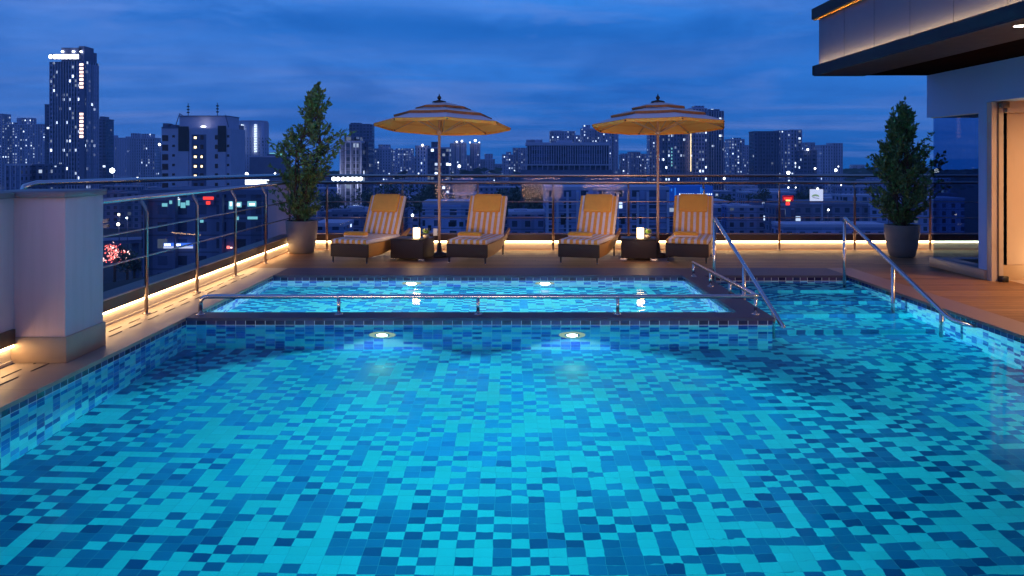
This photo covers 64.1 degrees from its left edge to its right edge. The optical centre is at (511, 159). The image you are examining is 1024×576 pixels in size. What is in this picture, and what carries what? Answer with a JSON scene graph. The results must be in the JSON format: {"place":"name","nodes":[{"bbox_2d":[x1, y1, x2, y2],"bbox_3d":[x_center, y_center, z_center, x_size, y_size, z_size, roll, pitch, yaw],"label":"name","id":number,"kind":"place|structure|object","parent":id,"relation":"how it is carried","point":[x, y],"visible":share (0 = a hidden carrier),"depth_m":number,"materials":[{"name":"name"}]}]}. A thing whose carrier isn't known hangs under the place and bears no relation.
{"place":"outdoors","nodes":[
{"label":"outdoors","id":0,"kind":"place"},
{"bbox_2d":[0,192,14,332],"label":"parapet wall","id":1,"kind":"structure","parent":0,"point":[6,261],"depth_m":6.35,"materials":[{"name":"white paint"}]},
{"bbox_2d":[2,118,44,189],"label":"apartment tower","id":2,"kind":"structure","parent":0,"point":[23,140],"depth_m":900.00,"materials":[{"name":"concrete"}]},
{"bbox_2d":[44,104,48,163],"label":"apartment tower","id":3,"kind":"structure","parent":0,"point":[46,133],"depth_m":800.00,"materials":[{"name":"concrete"}]},
{"bbox_2d":[32,164,65,188],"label":"apartment tower","id":4,"kind":"structure","parent":0,"point":[48,171],"depth_m":430.00,"materials":[{"name":"concrete"}]},
{"bbox_2d":[49,46,98,188],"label":"skyscraper","id":5,"kind":"structure","parent":0,"point":[74,110],"depth_m":603.10,"materials":[{"name":"glass"}]},
{"bbox_2d":[0,274,156,368],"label":"roof ledge","id":6,"kind":"object","parent":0,"point":[109,286],"depth_m":11.15,"materials":[{"name":"grey concrete"}]},
{"bbox_2d":[0,329,14,367],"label":"lit kerb","id":7,"kind":"structure","parent":6,"relation":"on","point":[7,341],"depth_m":6.34,"materials":[{"name":"beige stone"}]},
{"bbox_2d":[20,174,281,188],"bbox_3d":[-5.334,0.952,11.822,0.148,1.396,6.735,0,0,19],"label":"handrail","id":8,"kind":"object","parent":6,"relation":"on","point":[106,181],"visible":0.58,"depth_m":11.70,"materials":[{"name":"metal"}]},
{"bbox_2d":[0,321,184,418],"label":"pool wall side","id":9,"kind":"structure","parent":0,"point":[16,407],"depth_m":6.30,"materials":[{"name":"tile"}]},
{"bbox_2d":[99,116,113,188],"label":"apartment tower","id":10,"kind":"structure","parent":0,"point":[106,144],"depth_m":761.93,"materials":[{"name":"concrete"}]},
{"bbox_2d":[100,185,143,190],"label":"building","id":11,"kind":"structure","parent":0,"point":[126,187],"depth_m":647.80,"materials":[{"name":"concrete"}]},
{"bbox_2d":[103,190,141,228],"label":"building","id":12,"kind":"structure","parent":0,"point":[131,211],"depth_m":422.08,"materials":[{"name":"concrete"}]},
{"bbox_2d":[114,133,160,188],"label":"apartment tower","id":13,"kind":"structure","parent":0,"point":[136,155],"depth_m":900.00,"materials":[{"name":"concrete"}]},
{"bbox_2d":[0,268,286,411],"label":"tiled walkway","id":14,"kind":"structure","parent":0,"point":[28,382],"depth_m":7.45,"materials":[{"name":"beige tile"}]},
{"bbox_2d":[0,189,106,362],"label":"wall pier","id":15,"kind":"structure","parent":14,"relation":"on","point":[58,275],"depth_m":6.45,"materials":[{"name":"white paint"}]},
{"bbox_2d":[0,272,255,384],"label":"drain channel","id":16,"kind":"object","parent":14,"relation":"on","point":[121,326],"visible":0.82,"depth_m":7.97,"materials":[{"name":"black metal"}]},
{"bbox_2d":[103,234,288,325],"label":"lit kerb","id":17,"kind":"structure","parent":14,"relation":"on","point":[121,307],"depth_m":9.65,"materials":[{"name":"beige stone"}]},
{"bbox_2d":[103,181,293,313],"bbox_3d":[-3.821,0.985,10.792,0.131,1.231,7.443,0,0,0],"label":"walkway railing","id":18,"kind":"object","parent":14,"relation":"on","point":[141,198],"visible":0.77,"depth_m":9.87,"materials":[{"name":"metal"}]},
{"bbox_2d":[140,186,267,276],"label":"building","id":19,"kind":"structure","parent":0,"point":[166,210],"depth_m":150.00,"materials":[{"name":"concrete"}]},
{"bbox_2d":[239,120,268,179],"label":"round tower","id":20,"kind":"structure","parent":0,"point":[256,135],"depth_m":702.06,"materials":[{"name":"concrete"}]},
{"bbox_2d":[266,180,294,238],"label":"building","id":21,"kind":"structure","parent":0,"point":[275,213],"depth_m":14.86,"materials":[{"name":"white paint"}]},
{"bbox_2d":[317,219,353,232],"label":"building","id":22,"kind":"structure","parent":0,"point":[339,225],"depth_m":200.00,"materials":[{"name":"concrete"}]},
{"bbox_2d":[340,136,364,205],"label":"apartment tower","id":23,"kind":"structure","parent":0,"point":[352,158],"depth_m":430.00,"materials":[{"name":"concrete"}]},
{"bbox_2d":[349,123,373,185],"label":"apartment tower","id":24,"kind":"structure","parent":0,"point":[364,131],"depth_m":820.00,"materials":[{"name":"concrete"}]},
{"bbox_2d":[320,207,407,232],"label":"building","id":25,"kind":"structure","parent":0,"point":[358,224],"depth_m":280.00,"materials":[{"name":"concrete"}]},
{"bbox_2d":[374,144,392,190],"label":"apartment tower","id":26,"kind":"structure","parent":0,"point":[383,158],"depth_m":900.00,"materials":[{"name":"concrete"}]},
{"bbox_2d":[415,145,429,180],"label":"apartment tower","id":27,"kind":"structure","parent":0,"point":[420,159],"depth_m":720.00,"materials":[{"name":"concrete"}]},
{"bbox_2d":[407,196,454,232],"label":"building","id":28,"kind":"structure","parent":0,"point":[415,220],"depth_m":370.39,"materials":[{"name":"concrete"}]},
{"bbox_2d":[427,142,450,192],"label":"apartment tower","id":29,"kind":"structure","parent":0,"point":[432,159],"depth_m":560.00,"materials":[{"name":"concrete"}]},
{"bbox_2d":[422,199,469,232],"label":"building","id":30,"kind":"structure","parent":0,"point":[453,209],"depth_m":260.00,"materials":[{"name":"concrete"}]},
{"bbox_2d":[450,141,466,188],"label":"apartment tower","id":31,"kind":"structure","parent":0,"point":[458,152],"depth_m":1000.00,"materials":[{"name":"concrete"}]},
{"bbox_2d":[204,278,731,311],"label":"shallow pool wall side","id":32,"kind":"structure","parent":0,"point":[270,280],"depth_m":10.07,"materials":[{"name":"tile"}]},
{"bbox_2d":[213,281,725,311],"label":"shallow pool water","id":33,"kind":"structure","parent":0,"point":[474,287],"depth_m":9.84,"materials":[{"name":"blue liquid"}]},
{"bbox_2d":[452,178,489,192],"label":"building","id":34,"kind":"structure","parent":0,"point":[464,188],"depth_m":793.43,"materials":[{"name":"concrete"}]},
{"bbox_2d":[470,143,480,178],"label":"apartment tower","id":35,"kind":"structure","parent":0,"point":[474,154],"depth_m":1020.00,"materials":[{"name":"concrete"}]},
{"bbox_2d":[272,278,682,280],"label":"shallow pool wall end","id":36,"kind":"structure","parent":0,"point":[477,279],"depth_m":11.33,"materials":[{"name":"tile"}]},
{"bbox_2d":[479,154,494,185],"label":"apartment tower","id":37,"kind":"structure","parent":0,"point":[488,162],"depth_m":980.00,"materials":[{"name":"concrete"}]},
{"bbox_2d":[0,179,978,283],"bbox_3d":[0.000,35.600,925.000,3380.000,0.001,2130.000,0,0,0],"label":"ground","id":38,"kind":"structure","parent":0,"point":[971,209],"depth_m":411.95,"materials":[{"name":"blue"}]},
{"bbox_2d":[0,114,10,189],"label":"apartment tower","id":39,"kind":"structure","parent":38,"relation":"on","point":[5,118],"depth_m":950.00,"materials":[{"name":"concrete"}]},
{"bbox_2d":[5,164,31,189],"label":"apartment tower","id":40,"kind":"structure","parent":38,"relation":"on","point":[17,176],"depth_m":420.00,"materials":[{"name":"concrete"}]},
{"bbox_2d":[103,242,129,281],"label":"lamp lit tree","id":41,"kind":"object","parent":38,"relation":"on","point":[111,250],"visible":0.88,"depth_m":204.39,"materials":[{"name":"pink plant"}]},
{"bbox_2d":[103,237,141,278],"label":"building","id":42,"kind":"structure","parent":38,"relation":"on","point":[135,241],"depth_m":230.63,"materials":[{"name":"concrete"}]},
{"bbox_2d":[115,253,141,278],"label":"city tree","id":43,"kind":"object","parent":38,"relation":"on","point":[134,265],"visible":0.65,"depth_m":198.47,"materials":[{"name":"green plant"}]},
{"bbox_2d":[161,103,244,187],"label":"apartment block","id":44,"kind":"structure","parent":38,"relation":"on","point":[203,145],"depth_m":260.00,"materials":[{"name":"concrete"}]},
{"bbox_2d":[249,154,290,179],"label":"apartment tower","id":45,"kind":"structure","parent":38,"relation":"on","point":[259,164],"depth_m":520.00,"materials":[{"name":"concrete"}]},
{"bbox_2d":[314,191,350,209],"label":"city tree","id":46,"kind":"object","parent":38,"relation":"on","point":[331,205],"visible":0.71,"depth_m":336.82,"materials":[{"name":"green plant"}]},
{"bbox_2d":[363,140,373,202],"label":"apartment tower","id":47,"kind":"structure","parent":38,"relation":"on","point":[368,156],"depth_m":440.06,"materials":[{"name":"concrete"}]},
{"bbox_2d":[351,187,388,207],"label":"city tree","id":48,"kind":"object","parent":38,"relation":"on","point":[364,195],"visible":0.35,"depth_m":328.85,"materials":[{"name":"green plant"}]},
{"bbox_2d":[374,184,407,196],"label":"city tree","id":49,"kind":"object","parent":38,"relation":"on","point":[394,190],"visible":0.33,"depth_m":376.20,"materials":[{"name":"green plant"}]},
{"bbox_2d":[393,148,403,179],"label":"apartment tower","id":50,"kind":"structure","parent":38,"relation":"on","point":[398,160],"depth_m":950.00,"materials":[{"name":"concrete"}]},
{"bbox_2d":[406,190,432,226],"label":"city tree","id":51,"kind":"object","parent":38,"relation":"on","point":[419,205],"visible":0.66,"depth_m":318.84,"materials":[{"name":"green plant"}]},
{"bbox_2d":[400,184,442,209],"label":"city tree","id":52,"kind":"object","parent":38,"relation":"on","point":[431,187],"visible":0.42,"depth_m":328.86,"materials":[{"name":"green plant"}]},
{"bbox_2d":[502,152,512,185],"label":"apartment tower","id":53,"kind":"structure","parent":38,"relation":"on","point":[507,162],"depth_m":900.00,"materials":[{"name":"concrete"}]},
{"bbox_2d":[494,186,536,208],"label":"city tree","id":54,"kind":"object","parent":38,"relation":"on","point":[516,194],"visible":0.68,"depth_m":319.94,"materials":[{"name":"green plant"}]},
{"bbox_2d":[513,148,526,172],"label":"apartment tower","id":55,"kind":"structure","parent":38,"relation":"on","point":[519,156],"depth_m":930.00,"materials":[{"name":"concrete"}]},
{"bbox_2d":[520,196,542,208],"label":"city tree","id":56,"kind":"object","parent":38,"relation":"on","point":[532,205],"visible":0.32,"depth_m":306.04,"materials":[{"name":"green plant"}]},
{"bbox_2d":[521,140,611,195],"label":"office building","id":57,"kind":"structure","parent":38,"relation":"on","point":[563,157],"depth_m":479.40,"materials":[{"name":"concrete"}]},
{"bbox_2d":[161,166,978,189],"bbox_3d":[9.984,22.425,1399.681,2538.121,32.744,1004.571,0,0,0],"label":"distant woodland","id":58,"kind":"object","parent":38,"relation":"on","point":[497,170],"visible":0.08,"depth_m":946.51,"materials":[{"name":"blue plant"}]},
{"bbox_2d":[580,125,598,141],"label":"apartment tower","id":59,"kind":"structure","parent":38,"relation":"on","point":[588,133],"depth_m":820.00,"materials":[{"name":"concrete"}]},
{"bbox_2d":[599,132,617,180],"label":"apartment tower","id":60,"kind":"structure","parent":38,"relation":"on","point":[612,139],"depth_m":800.00,"materials":[{"name":"concrete"}]},
{"bbox_2d":[665,185,712,202],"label":"floodlit shopfront","id":61,"kind":"object","parent":38,"relation":"on","point":[674,190],"visible":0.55,"depth_m":330.00,"materials":[{"name":"blue glass"}]},
{"bbox_2d":[780,185,823,195],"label":"building","id":62,"kind":"structure","parent":38,"relation":"on","point":[799,187],"depth_m":639.79,"materials":[{"name":"concrete"}]},
{"bbox_2d":[796,150,816,194],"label":"apartment tower","id":63,"kind":"structure","parent":38,"relation":"on","point":[806,161],"depth_m":640.00,"materials":[{"name":"concrete"}]},
{"bbox_2d":[0,0,978,170],"label":"sky","id":64,"kind":"structure","parent":0,"point":[535,68],"materials":[{"name":"blue"}]},
{"bbox_2d":[475,186,520,193],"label":"building","id":65,"kind":"structure","parent":0,"point":[486,189],"depth_m":628.46,"materials":[{"name":"concrete"}]},
{"bbox_2d":[0,281,1023,575],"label":"pool water","id":66,"kind":"structure","parent":0,"point":[840,429],"depth_m":4.71,"materials":[{"name":"blue liquid"}]},
{"bbox_2d":[185,278,847,324],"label":"pool wall end","id":67,"kind":"structure","parent":0,"point":[503,322],"depth_m":8.30,"materials":[{"name":"tile"}]},
{"bbox_2d":[186,268,847,320],"bbox_3d":[0.680,1.615,10.190,7.980,0.030,3.820,0,0,0],"label":"pool coping","id":68,"kind":"object","parent":67,"relation":"on","point":[742,309],"visible":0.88,"depth_m":10.09,"materials":[{"name":"stone"}]},
{"bbox_2d":[196,261,759,314],"bbox_3d":[-0.339,1.496,9.838,5.842,0.208,2.847,0,0,0],"label":"handrail","id":69,"kind":"object","parent":68,"relation":"on","point":[617,297],"visible":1,"depth_m":8.44,"materials":[{"name":"metal"}]},
{"bbox_2d":[508,209,544,232],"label":"building","id":70,"kind":"structure","parent":0,"point":[526,225],"depth_m":250.00,"materials":[{"name":"concrete"}]},
{"bbox_2d":[549,130,575,141],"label":"apartment tower","id":71,"kind":"structure","parent":0,"point":[554,135],"depth_m":900.00,"materials":[{"name":"concrete"}]},
{"bbox_2d":[543,185,669,232],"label":"building","id":72,"kind":"structure","parent":0,"point":[577,192],"depth_m":240.00,"materials":[{"name":"concrete"}]},
{"bbox_2d":[627,152,639,177],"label":"apartment tower","id":73,"kind":"structure","parent":0,"point":[633,162],"depth_m":880.00,"materials":[{"name":"concrete"}]},
{"bbox_2d":[250,249,1023,322],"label":"wooden deck","id":74,"kind":"structure","parent":0,"point":[1005,299],"depth_m":12.62,"materials":[{"name":"brown wood"}]},
{"bbox_2d":[265,81,357,253],"bbox_3d":[-3.397,0.123,13.946,1.572,2.954,1.404,0,0,0],"label":"potted tree","id":75,"kind":"object","parent":74,"relation":"on","point":[301,230],"visible":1,"depth_m":13.92,"materials":[{"name":"green plant"}]},
{"bbox_2d":[331,194,410,263],"bbox_3d":[-2.271,1.090,13.366,0.660,1.020,1.555,0,0,18],"label":"sun lounger","id":76,"kind":"object","parent":74,"relation":"on","point":[383,221],"visible":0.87,"depth_m":13.60,"materials":[{"name":"fabric"}]},
{"bbox_2d":[390,236,433,260],"bbox_3d":[-1.600,1.431,13.250,0.580,0.338,0.530,0,0,14],"label":"side table","id":77,"kind":"object","parent":74,"relation":"on","point":[410,247],"visible":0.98,"depth_m":13.02,"materials":[{"name":"wicker"}]},
{"bbox_2d":[374,94,510,257],"bbox_3d":[-1.139,0.250,13.618,2.119,2.700,2.112,0,0,14],"label":"parasol","id":78,"kind":"object","parent":74,"relation":"on","point":[439,117],"visible":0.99,"depth_m":13.60,"materials":[{"name":"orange fabric"}]},
{"bbox_2d":[447,194,509,263],"bbox_3d":[-0.513,1.090,13.323,0.660,1.020,1.555,0,0,13],"label":"sun lounger","id":79,"kind":"object","parent":74,"relation":"on","point":[486,215],"visible":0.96,"depth_m":13.60,"materials":[{"name":"fabric"}]},
{"bbox_2d":[558,194,620,264],"bbox_3d":[1.294,1.090,13.298,0.660,1.020,1.555,0,0,20],"label":"sun lounger","id":80,"kind":"object","parent":74,"relation":"on","point":[597,216],"visible":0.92,"depth_m":13.55,"materials":[{"name":"fabric"}]},
{"bbox_2d":[620,236,656,260],"bbox_3d":[2.060,1.431,13.250,0.580,0.338,0.530,0,0,8],"label":"side table","id":81,"kind":"object","parent":74,"relation":"on","point":[635,247],"visible":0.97,"depth_m":12.99,"materials":[{"name":"wicker"}]},
{"bbox_2d":[310,181,978,249],"bbox_3d":[2.800,0.990,14.521,13.200,1.221,0.130,0,0,0],"label":"terrace railing","id":82,"kind":"object","parent":74,"relation":"on","point":[628,217],"visible":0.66,"depth_m":14.49,"materials":[{"name":"metal"}]},
{"bbox_2d":[286,174,978,176],"bbox_3d":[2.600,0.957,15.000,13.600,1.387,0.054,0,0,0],"label":"handrail","id":83,"kind":"object","parent":82,"relation":"attached to","point":[627,175],"visible":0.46,"depth_m":14.98,"materials":[{"name":"metal"}]},
{"bbox_2d":[315,234,978,248],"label":"lit kerb","id":84,"kind":"structure","parent":74,"relation":"on","point":[769,241],"depth_m":14.61,"materials":[{"name":"beige stone"}]},
{"bbox_2d":[592,94,724,257],"bbox_3d":[2.456,0.250,13.611,2.120,2.700,2.114,0,0,14],"label":"parasol","id":85,"kind":"object","parent":74,"relation":"on","point":[657,117],"visible":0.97,"depth_m":13.60,"materials":[{"name":"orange fabric"}]},
{"bbox_2d":[665,194,712,263],"bbox_3d":[2.937,1.090,13.370,0.660,1.020,1.555,0,0,17],"label":"sun lounger","id":86,"kind":"object","parent":74,"relation":"on","point":[693,212],"visible":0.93,"depth_m":13.65,"materials":[{"name":"fabric"}]},
{"bbox_2d":[863,96,951,257],"bbox_3d":[6.534,0.266,13.432,1.407,2.668,1.298,0,0,44],"label":"potted tree","id":87,"kind":"object","parent":74,"relation":"on","point":[902,234],"visible":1,"depth_m":13.34,"materials":[{"name":"green plant"}]},
{"bbox_2d":[927,56,1023,281],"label":"lobby building","id":88,"kind":"structure","parent":74,"relation":"on","point":[990,96],"depth_m":10.89,"materials":[{"name":"grey paint"}]},
{"bbox_2d":[812,0,1023,75],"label":"roof canopy","id":89,"kind":"object","parent":88,"relation":"on","point":[892,37],"visible":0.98,"depth_m":9.99,"materials":[{"name":"grey metal"}]},
{"bbox_2d":[647,135,655,184],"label":"apartment tower","id":90,"kind":"structure","parent":0,"point":[651,154],"depth_m":760.00,"materials":[{"name":"concrete"}]},
{"bbox_2d":[659,134,689,185],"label":"apartment tower","id":91,"kind":"structure","parent":0,"point":[679,144],"depth_m":700.00,"materials":[{"name":"concrete"}]},
{"bbox_2d":[669,202,721,232],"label":"building","id":92,"kind":"structure","parent":0,"point":[716,210],"depth_m":270.00,"materials":[{"name":"concrete"}]},
{"bbox_2d":[688,106,706,184],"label":"apartment tower","id":93,"kind":"structure","parent":0,"point":[698,155],"depth_m":720.00,"materials":[{"name":"concrete"}]},
{"bbox_2d":[707,109,723,189],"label":"apartment tower","id":94,"kind":"structure","parent":0,"point":[715,151],"depth_m":740.00,"materials":[{"name":"concrete"}]},
{"bbox_2d":[725,138,744,184],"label":"apartment tower","id":95,"kind":"structure","parent":0,"point":[734,155],"depth_m":840.00,"materials":[{"name":"concrete"}]},
{"bbox_2d":[718,199,763,232],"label":"building","id":96,"kind":"structure","parent":0,"point":[744,225],"depth_m":330.00,"materials":[{"name":"concrete"}]},
{"bbox_2d":[725,185,757,202],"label":"building","id":97,"kind":"structure","parent":0,"point":[733,189],"depth_m":629.93,"materials":[{"name":"concrete"}]},
{"bbox_2d":[749,131,779,188],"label":"apartment tower","id":98,"kind":"structure","parent":0,"point":[764,152],"depth_m":700.00,"materials":[{"name":"concrete"}]},
{"bbox_2d":[736,190,794,203],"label":"building","id":99,"kind":"structure","parent":0,"point":[742,195],"depth_m":432.12,"materials":[{"name":"concrete"}]},
{"bbox_2d":[763,203,795,232],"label":"building","id":100,"kind":"structure","parent":0,"point":[770,209],"depth_m":294.65,"materials":[{"name":"concrete"}]},
{"bbox_2d":[775,130,791,184],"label":"apartment tower","id":101,"kind":"structure","parent":0,"point":[785,151],"depth_m":720.00,"materials":[{"name":"concrete"}]},
{"bbox_2d":[791,129,801,184],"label":"apartment tower","id":102,"kind":"structure","parent":0,"point":[796,139],"depth_m":740.00,"materials":[{"name":"concrete"}]},
{"bbox_2d":[810,188,822,219],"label":"billboard","id":103,"kind":"object","parent":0,"point":[816,194],"visible":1,"depth_m":284.70,"materials":[{"name":"metal"}]},
{"bbox_2d":[767,199,867,220],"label":"building","id":104,"kind":"structure","parent":0,"point":[836,209],"depth_m":300.00,"materials":[{"name":"concrete"}]},
{"bbox_2d":[815,145,832,193],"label":"apartment tower","id":105,"kind":"structure","parent":0,"point":[824,159],"depth_m":800.00,"materials":[{"name":"concrete"}]},
{"bbox_2d":[771,221,883,232],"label":"building","id":106,"kind":"structure","parent":0,"point":[823,227],"depth_m":250.00,"materials":[{"name":"concrete"}]},
{"bbox_2d":[826,143,842,184],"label":"apartment tower","id":107,"kind":"structure","parent":0,"point":[837,154],"depth_m":820.00,"materials":[{"name":"concrete"}]},
{"bbox_2d":[832,185,873,193],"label":"building","id":108,"kind":"structure","parent":0,"point":[843,189],"depth_m":628.22,"materials":[{"name":"concrete"}]},
{"bbox_2d":[831,194,887,223],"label":"building","id":109,"kind":"structure","parent":0,"point":[862,197],"depth_m":420.00,"materials":[{"name":"concrete"}]},
{"bbox_2d":[889,196,964,232],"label":"building","id":110,"kind":"structure","parent":0,"point":[947,209],"depth_m":349.68,"materials":[{"name":"concrete"}]},
{"bbox_2d":[848,278,1023,343],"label":"pool wall","id":111,"kind":"structure","parent":0,"point":[998,332],"depth_m":8.73,"materials":[{"name":"tile"}]},
{"bbox_2d":[828,268,1023,338],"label":"pool coping side","id":112,"kind":"object","parent":111,"relation":"on","point":[994,321],"visible":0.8,"depth_m":9.04,"materials":[{"name":"brown stone"}]},
{"label":"pool floor","id":113,"kind":"structure","parent":0,"visible":0},
{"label":"pool steps","id":114,"kind":"structure","parent":113,"relation":"on","visible":0},
{"bbox_2d":[713,217,784,327],"bbox_3d":[2.730,1.623,9.602,0.047,1.715,2.841,0,0,0],"label":"pool handrail","id":115,"kind":"object","parent":114,"relation":"on","point":[745,270],"visible":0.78,"depth_m":9.59,"materials":[{"name":"metal"}]},
{"bbox_2d":[843,217,976,327],"bbox_3d":[4.566,1.623,9.601,0.219,1.715,2.844,0,0,0],"label":"pool handrail","id":116,"kind":"object","parent":114,"relation":"on","point":[943,314],"visible":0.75,"depth_m":9.58,"materials":[{"name":"metal"}]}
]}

